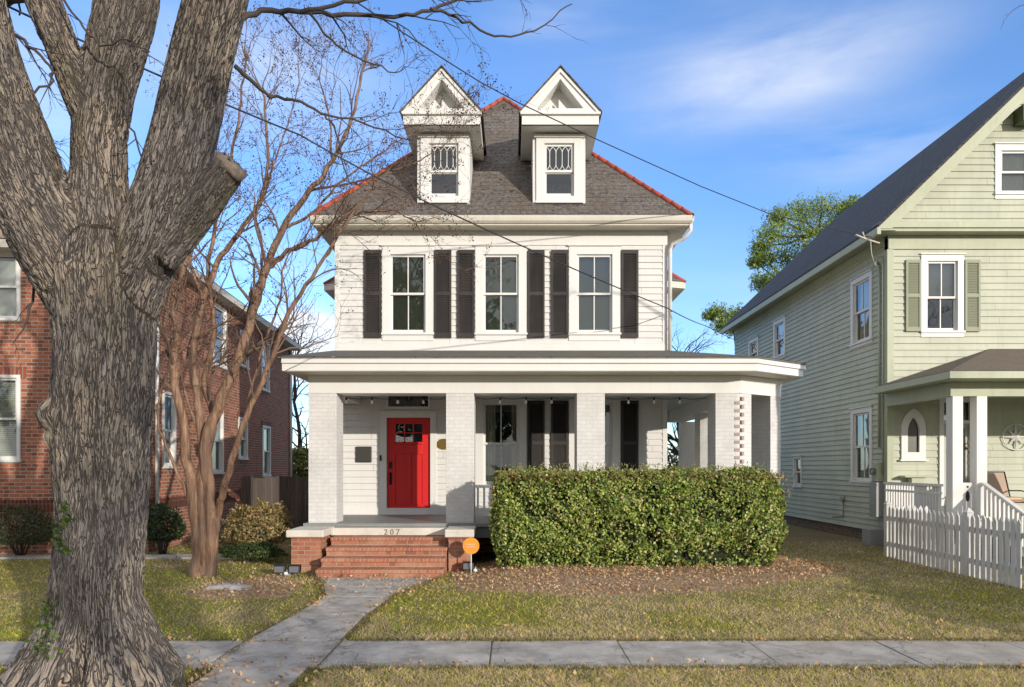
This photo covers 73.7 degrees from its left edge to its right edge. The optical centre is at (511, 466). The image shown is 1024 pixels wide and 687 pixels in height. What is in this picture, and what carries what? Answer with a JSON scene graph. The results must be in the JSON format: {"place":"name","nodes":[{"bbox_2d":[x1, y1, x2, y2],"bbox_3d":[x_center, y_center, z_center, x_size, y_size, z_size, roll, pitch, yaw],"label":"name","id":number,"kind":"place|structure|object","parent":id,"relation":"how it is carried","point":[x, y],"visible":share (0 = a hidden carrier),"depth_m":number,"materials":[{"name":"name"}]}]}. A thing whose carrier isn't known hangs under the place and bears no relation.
{"place":"outdoors","nodes":[
{"label":"outdoors","id":0,"kind":"place"},
{"bbox_2d":[0,554,238,558],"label":"neighbour path","id":1,"kind":"structure","parent":0,"point":[148,556],"depth_m":13.13,"materials":[{"name":"concrete"}]},
{"bbox_2d":[218,518,254,552],"bbox_3d":[-5.738,1.392,13.928,1.086,0.786,0.754,0,0,0],"label":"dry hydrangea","id":2,"kind":"object","parent":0,"point":[222,542],"visible":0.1,"depth_m":13.73,"materials":[{"name":"brown plant"}]},
{"bbox_2d":[0,472,1023,686],"bbox_3d":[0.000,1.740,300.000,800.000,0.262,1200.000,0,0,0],"label":"ground","id":3,"kind":"structure","parent":0,"point":[797,534],"depth_m":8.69,"materials":[{"name":"green plant"}]},
{"bbox_2d":[0,504,53,555],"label":"boxwood shrub","id":4,"kind":"object","parent":3,"relation":"on","point":[16,540],"visible":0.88,"depth_m":13.21,"materials":[{"name":"green plant"}]},
{"bbox_2d":[0,229,301,553],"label":"brick house","id":5,"kind":"structure","parent":3,"relation":"on","point":[265,448],"depth_m":14.85,"materials":[{"name":"red brick"}]},
{"bbox_2d":[0,375,21,462],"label":"window","id":6,"kind":"structure","parent":5,"relation":"in","point":[10,404],"depth_m":13.94,"materials":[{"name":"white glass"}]},
{"bbox_2d":[0,252,21,321],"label":"window","id":7,"kind":"structure","parent":5,"relation":"in","point":[10,270],"depth_m":13.94,"materials":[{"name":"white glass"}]},
{"bbox_2d":[162,390,177,468],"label":"window","id":8,"kind":"structure","parent":5,"relation":"in","point":[172,433],"depth_m":15.13,"materials":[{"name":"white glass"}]},
{"bbox_2d":[212,411,224,474],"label":"window","id":9,"kind":"structure","parent":5,"relation":"in","point":[220,470],"depth_m":18.15,"materials":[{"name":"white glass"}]},
{"bbox_2d":[213,302,227,370],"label":"window","id":10,"kind":"structure","parent":5,"relation":"in","point":[220,307],"depth_m":18.30,"materials":[{"name":"white glass"}]},
{"bbox_2d":[238,417,248,459],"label":"window","id":11,"kind":"structure","parent":5,"relation":"in","point":[245,440],"depth_m":20.17,"materials":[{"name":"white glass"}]},
{"bbox_2d":[239,329,249,369],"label":"window","id":12,"kind":"structure","parent":5,"relation":"in","point":[240,331],"depth_m":20.02,"materials":[{"name":"white glass"}]},
{"bbox_2d":[261,339,270,392],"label":"window","id":13,"kind":"structure","parent":5,"relation":"in","point":[267,386],"depth_m":22.40,"materials":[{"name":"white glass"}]},
{"bbox_2d":[262,425,271,476],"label":"window","id":14,"kind":"structure","parent":5,"relation":"in","point":[268,453],"depth_m":22.48,"materials":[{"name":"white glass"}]},
{"bbox_2d":[147,501,186,553],"bbox_3d":[-7.004,1.232,13.713,0.909,1.103,0.913,0,0,0],"label":"boxwood shrub","id":15,"kind":"object","parent":3,"relation":"on","point":[166,513],"visible":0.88,"depth_m":13.56,"materials":[{"name":"green plant"}]},
{"bbox_2d":[176,575,308,600],"bbox_3d":[-3.771,1.747,10.037,1.589,0.019,2.213,0,0,0],"label":"mulch bed","id":16,"kind":"object","parent":3,"relation":"on","point":[253,597],"visible":0.6,"depth_m":9.55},
{"bbox_2d":[204,584,222,589],"bbox_3d":[-4.256,1.723,9.750,0.321,0.086,0.158,0,0,0],"label":"garden stone","id":17,"kind":"object","parent":16,"relation":"on","point":[215,587],"visible":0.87,"depth_m":9.70,"materials":[{"name":"grey stone"}]},
{"bbox_2d":[220,583,234,588],"bbox_3d":[-4.073,1.724,9.830,0.378,0.088,0.197,0,0,0],"label":"garden stone","id":18,"kind":"object","parent":16,"relation":"on","point":[225,584],"visible":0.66,"depth_m":9.80,"materials":[{"name":"grey stone"}]},
{"bbox_2d":[224,584,251,589],"bbox_3d":[-3.905,1.723,9.750,0.389,0.085,0.197,0,0,0],"label":"garden stone","id":19,"kind":"object","parent":16,"relation":"on","point":[236,587],"visible":0.9,"depth_m":9.69,"materials":[{"name":"grey stone"}]},
{"bbox_2d":[273,564,300,575],"bbox_3d":[-3.620,1.675,10.982,0.420,0.199,0.174,0,0,0],"label":"spot light","id":20,"kind":"object","parent":16,"relation":"on","point":[281,568],"visible":0.98,"depth_m":10.96,"materials":[{"name":"grey metal"}]},
{"bbox_2d":[218,541,287,562],"bbox_3d":[-4.741,1.571,12.494,1.352,0.438,0.686,0,0,0],"label":"shrub","id":21,"kind":"object","parent":3,"relation":"on","point":[269,551],"visible":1,"depth_m":12.37,"materials":[{"name":"green plant"}]},
{"bbox_2d":[220,496,292,554],"bbox_3d":[-4.870,1.173,13.184,1.457,1.223,1.187,0,0,0],"label":"ornamental shrub","id":22,"kind":"object","parent":3,"relation":"on","point":[232,530],"visible":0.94,"depth_m":12.95,"materials":[{"name":"green plant"}]},
{"bbox_2d":[239,476,307,534],"bbox_3d":[-5.236,1.010,17.030,3.128,1.580,0.060,0,0,0],"label":"wooden fence","id":23,"kind":"object","parent":3,"relation":"on","point":[291,493],"visible":0.31,"depth_m":17.00,"materials":[{"name":"brown wood"}]},
{"bbox_2d":[0,0,587,686],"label":"oak tree","id":24,"kind":"object","parent":3,"relation":"on","point":[100,246],"visible":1,"depth_m":4.98,"materials":[{"name":"grey plant"}]},
{"bbox_2d":[23,500,75,659],"bbox_3d":[-3.343,0.791,4.875,0.440,1.114,0.218,0,0,28],"label":"ivy","id":25,"kind":"object","parent":24,"relation":"attached to","point":[64,519],"visible":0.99,"depth_m":4.89,"materials":[{"name":"green plant"}]},
{"bbox_2d":[292,445,307,476],"bbox_3d":[-9.252,0.412,29.997,2.140,2.744,2.334,0,0,26],"label":"shrub","id":26,"kind":"object","parent":3,"relation":"on","point":[299,455],"visible":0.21,"depth_m":29.42,"materials":[{"name":"green plant"}]},
{"bbox_2d":[268,269,334,476],"bbox_3d":[-9.902,-3.760,30.640,4.764,11.034,5.215,0,0,21],"label":"bare tree","id":27,"kind":"object","parent":3,"relation":"on","point":[296,415],"visible":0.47,"depth_m":30.93,"materials":[{"name":"grey plant"}]},
{"bbox_2d":[191,578,432,686],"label":"front walkway","id":28,"kind":"structure","parent":3,"relation":"on","point":[331,620],"depth_m":7.62,"materials":[{"name":"concrete"}]},
{"bbox_2d":[143,0,548,577],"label":"crape myrtle","id":29,"kind":"object","parent":3,"relation":"on","point":[205,512],"visible":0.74,"depth_m":10.79,"materials":[{"name":"brown plant"}]},
{"bbox_2d":[0,555,1023,686],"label":"fallen leaves","id":30,"kind":"object","parent":3,"relation":"on","point":[815,563],"visible":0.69,"depth_m":9.86,"materials":[{"name":"brown plant"}]},
{"bbox_2d":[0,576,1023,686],"bbox_3d":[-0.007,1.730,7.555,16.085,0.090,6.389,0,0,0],"label":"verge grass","id":31,"kind":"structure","parent":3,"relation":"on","point":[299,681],"depth_m":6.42,"materials":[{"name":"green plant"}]},
{"bbox_2d":[278,64,806,577],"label":"white house","id":32,"kind":"structure","parent":3,"relation":"on","point":[512,322],"depth_m":14.30,"materials":[{"name":"paint"}]},
{"bbox_2d":[356,446,371,461],"bbox_3d":[-3.105,-0.265,14.310,0.330,0.330,0.040,0,0,0],"label":"wall plaque","id":33,"kind":"object","parent":32,"relation":"attached to","point":[363,453],"depth_m":14.29,"materials":[{"name":"grey metal"}]},
{"bbox_2d":[9,6,733,339],"bbox_3d":[4.177,-4.329,17.882,2.721,2.347,29.271,0,0,32],"label":"service cable","id":34,"kind":"object","parent":32,"relation":"attached to","point":[79,39],"visible":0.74,"depth_m":9.19,"materials":[{"name":"black plastic"}]},
{"bbox_2d":[380,244,434,340],"bbox_3d":[-2.185,-3.655,14.393,1.140,2.010,0.215,0,0,0],"label":"window","id":35,"kind":"structure","parent":32,"relation":"in","point":[408,279],"depth_m":14.36,"materials":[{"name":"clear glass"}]},
{"bbox_2d":[387,418,429,507],"bbox_3d":[-2.173,-0.016,14.367,0.905,2.028,0.145,0,0,0],"label":"door","id":36,"kind":"structure","parent":32,"relation":"in","point":[408,463],"depth_m":14.38,"materials":[{"name":"red paint"}]},
{"bbox_2d":[437,439,445,449],"bbox_3d":[-1.430,-0.480,14.330,0.300,0.230,0.020,0,0,0],"label":"oval plaque","id":37,"kind":"object","parent":32,"relation":"attached to","point":[441,443],"visible":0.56,"depth_m":14.32,"materials":[{"name":"gold metal"}]},
{"bbox_2d":[474,244,527,340],"bbox_3d":[-0.231,-3.655,14.393,1.140,2.010,0.215,0,0,0],"label":"window","id":38,"kind":"structure","parent":32,"relation":"in","point":[500,293],"depth_m":14.36,"materials":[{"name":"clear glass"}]},
{"bbox_2d":[475,396,526,492],"bbox_3d":[-0.231,-0.505,14.410,1.140,2.090,0.250,0,0,0],"label":"window","id":39,"kind":"structure","parent":32,"relation":"in","point":[485,408],"depth_m":14.36,"materials":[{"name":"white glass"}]},
{"bbox_2d":[345,397,705,403],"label":"string lights","id":40,"kind":"object","parent":32,"relation":"hanging from","point":[500,402],"visible":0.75,"depth_m":12.77,"materials":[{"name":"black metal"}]},
{"bbox_2d":[567,244,621,340],"bbox_3d":[1.733,-3.655,14.393,1.140,2.010,0.215,0,0,0],"label":"window","id":41,"kind":"structure","parent":32,"relation":"in","point":[594,304],"depth_m":14.36,"materials":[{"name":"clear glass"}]},
{"bbox_2d":[569,396,619,470],"bbox_3d":[1.733,-0.505,14.410,1.140,2.090,0.250,0,0,0],"label":"window","id":42,"kind":"structure","parent":32,"relation":"in","point":[612,406],"depth_m":14.32,"materials":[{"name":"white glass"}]},
{"bbox_2d":[451,559,848,595],"bbox_3d":[2.252,1.671,10.653,6.485,0.148,3.020,0,0,0],"label":"mulch bed","id":43,"kind":"object","parent":3,"relation":"on","point":[568,578],"visible":0.53,"depth_m":10.01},
{"bbox_2d":[462,561,478,572],"bbox_3d":[-0.680,1.654,11.182,0.260,0.199,0.174,0,0,0],"label":"spot light","id":44,"kind":"object","parent":43,"relation":"on","point":[466,565],"visible":0.94,"depth_m":11.16,"materials":[{"name":"grey metal"}]},
{"bbox_2d":[463,538,478,571],"bbox_3d":[-0.665,1.472,11.093,0.270,0.655,0.030,0,0,0],"label":"yard sign","id":45,"kind":"object","parent":43,"relation":"on","point":[471,546],"visible":0.99,"depth_m":11.09,"materials":[{"name":"orange plastic"}]},
{"bbox_2d":[488,461,790,567],"bbox_3d":[2.061,0.802,11.261,4.909,1.806,1.242,0,0,0],"label":"hedge","id":46,"kind":"object","parent":43,"relation":"on","point":[611,517],"visible":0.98,"depth_m":10.90,"materials":[{"name":"green plant"}]},
{"bbox_2d":[667,446,678,482],"bbox_3d":[7.405,0.376,29.140,5.398,2.826,2.754,0,0,0],"label":"back hedge","id":47,"kind":"object","parent":3,"relation":"on","point":[673,461],"visible":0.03,"depth_m":28.64,"materials":[{"name":"green plant"}]},
{"bbox_2d":[667,313,729,470],"bbox_3d":[6.528,-2.290,26.784,4.538,8.128,3.535,0,0,0],"label":"bare tree","id":48,"kind":"object","parent":3,"relation":"on","point":[671,437],"visible":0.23,"depth_m":26.93,"materials":[{"name":"grey plant"}]},
{"bbox_2d":[701,299,742,344],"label":"pine tree","id":49,"kind":"object","parent":3,"relation":"on","point":[724,318],"visible":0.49,"depth_m":45.46,"materials":[{"name":"green plant"}]},
{"bbox_2d":[745,187,860,292],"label":"pine tree","id":50,"kind":"object","parent":3,"relation":"on","point":[758,258],"visible":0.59,"depth_m":45.72,"materials":[{"name":"green plant"}]},
{"bbox_2d":[720,72,1023,564],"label":"green house","id":51,"kind":"structure","parent":3,"relation":"on","point":[940,219],"depth_m":15.29,"materials":[{"name":"green wood"}]},
{"bbox_2d":[358,3,870,237],"bbox_3d":[2.280,-5.145,11.223,13.923,1.048,1.677,0,0,-41],"label":"service cable","id":52,"kind":"object","parent":51,"relation":"attached to","point":[589,135],"visible":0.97,"depth_m":11.20,"materials":[{"name":"black plastic"}]},
{"bbox_2d":[747,335,758,355],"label":"window","id":53,"kind":"structure","parent":51,"relation":"in","point":[755,339],"depth_m":23.90,"materials":[{"name":"white glass"}]},
{"bbox_2d":[772,315,785,358],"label":"window","id":54,"kind":"structure","parent":51,"relation":"in","point":[782,319],"depth_m":21.66,"materials":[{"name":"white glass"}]},
{"bbox_2d":[791,455,802,487],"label":"window","id":55,"kind":"structure","parent":51,"relation":"in","point":[795,457],"depth_m":20.28,"materials":[{"name":"white glass"}]},
{"bbox_2d":[832,496,844,516],"bbox_3d":[8.366,1.018,17.564,0.072,0.586,0.674,0,0,0],"label":"gas regulator","id":56,"kind":"object","parent":51,"relation":"attached to","point":[842,498],"visible":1,"depth_m":17.29,"materials":[{"name":"grey metal"}]},
{"bbox_2d":[849,268,872,348],"bbox_3d":[8.452,-3.770,16.430,0.195,1.720,1.060,0,0,0],"label":"window","id":57,"kind":"structure","parent":51,"relation":"in","point":[866,290],"depth_m":16.57,"materials":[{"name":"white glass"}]},
{"bbox_2d":[849,405,872,485],"bbox_3d":[8.463,-0.500,16.430,0.215,1.900,1.060,0,0,0],"label":"window","id":58,"kind":"structure","parent":51,"relation":"in","point":[865,412],"depth_m":16.60,"materials":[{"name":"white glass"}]},
{"bbox_2d":[855,232,879,264],"bbox_3d":[7.856,-4.874,15.171,0.702,0.662,0.140,0,0,-21],"label":"cable bracket","id":59,"kind":"object","parent":51,"relation":"attached to","point":[864,238],"visible":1,"depth_m":15.15,"materials":[{"name":"white metal"}]},
{"bbox_2d":[869,463,883,516],"bbox_3d":[8.292,0.515,15.570,0.224,1.230,0.300,0,0,0],"label":"electric meter box","id":60,"kind":"object","parent":51,"relation":"attached to","point":[876,498],"visible":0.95,"depth_m":15.45,"materials":[{"name":"grey metal"}]},
{"bbox_2d":[873,256,883,473],"bbox_3d":[8.290,-2.300,15.491,0.196,4.900,0.173,0,0,0],"label":"conduit","id":61,"kind":"object","parent":51,"relation":"attached to","point":[879,349],"visible":0.99,"depth_m":15.52,"materials":[{"name":"green metal"}]},
{"bbox_2d":[899,408,928,460],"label":"gothic window","id":62,"kind":"structure","parent":51,"relation":"in","point":[913,426],"depth_m":15.25,"materials":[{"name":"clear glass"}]},
{"bbox_2d":[899,476,933,482],"bbox_3d":[8.980,0.320,15.155,0.640,0.260,0.230,0,0,0],"label":"wall shelf","id":63,"kind":"object","parent":51,"relation":"attached to","point":[915,479],"depth_m":15.10,"materials":[{"name":"beige wood"}]},
{"bbox_2d":[920,253,965,336],"bbox_3d":[9.630,-3.845,15.343,1.020,1.870,0.215,0,0,0],"label":"window","id":64,"kind":"structure","parent":51,"relation":"in","point":[936,267],"depth_m":15.27,"materials":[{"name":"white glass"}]},
{"bbox_2d":[944,424,968,515],"bbox_3d":[9.950,-0.170,15.325,0.600,2.560,0.030,0,0,0],"label":"door","id":65,"kind":"structure","parent":51,"relation":"in","point":[965,426],"depth_m":15.31,"materials":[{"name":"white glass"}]},
{"bbox_2d":[963,440,966,453],"bbox_3d":[9.963,-0.451,15.271,0.405,0.467,0.099,0,0,0],"label":"door wreath","id":66,"kind":"object","parent":51,"relation":"attached to","point":[964,447],"depth_m":15.26,"materials":[{"name":"brown"}]},
{"bbox_2d":[987,471,1023,502],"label":"patio chair","id":67,"kind":"object","parent":51,"relation":"on","point":[997,480],"visible":0.41,"depth_m":14.80,"materials":[{"name":"fabric"}]},
{"bbox_2d":[994,142,1023,198],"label":"window","id":68,"kind":"structure","parent":51,"relation":"in","point":[1009,169],"depth_m":15.29,"materials":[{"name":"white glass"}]},
{"bbox_2d":[1002,424,1023,449],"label":"compass star","id":69,"kind":"object","parent":51,"relation":"attached to","point":[1015,436],"visible":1,"depth_m":15.24,"materials":[{"name":"white metal"}]},
{"bbox_2d":[862,528,883,544],"bbox_3d":[8.160,1.595,15.435,0.320,0.410,0.370,0,0,0],"label":"utility pedestal","id":70,"kind":"object","parent":3,"relation":"on","point":[872,536],"visible":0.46,"depth_m":15.25,"materials":[{"name":"grey metal"}]},
{"bbox_2d":[884,501,1023,588],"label":"picket fence","id":71,"kind":"object","parent":3,"relation":"on","point":[941,552],"visible":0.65,"depth_m":11.20,"materials":[{"name":"paint"}]},
{"bbox_2d":[0,640,1023,669],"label":"sidewalk","id":72,"kind":"structure","parent":0,"point":[732,652],"depth_m":6.39,"materials":[{"name":"concrete"}]},
{"bbox_2d":[9,0,1023,465],"label":"sky","id":73,"kind":"structure","parent":0,"point":[758,104],"materials":[{"name":"blue"}]}
]}

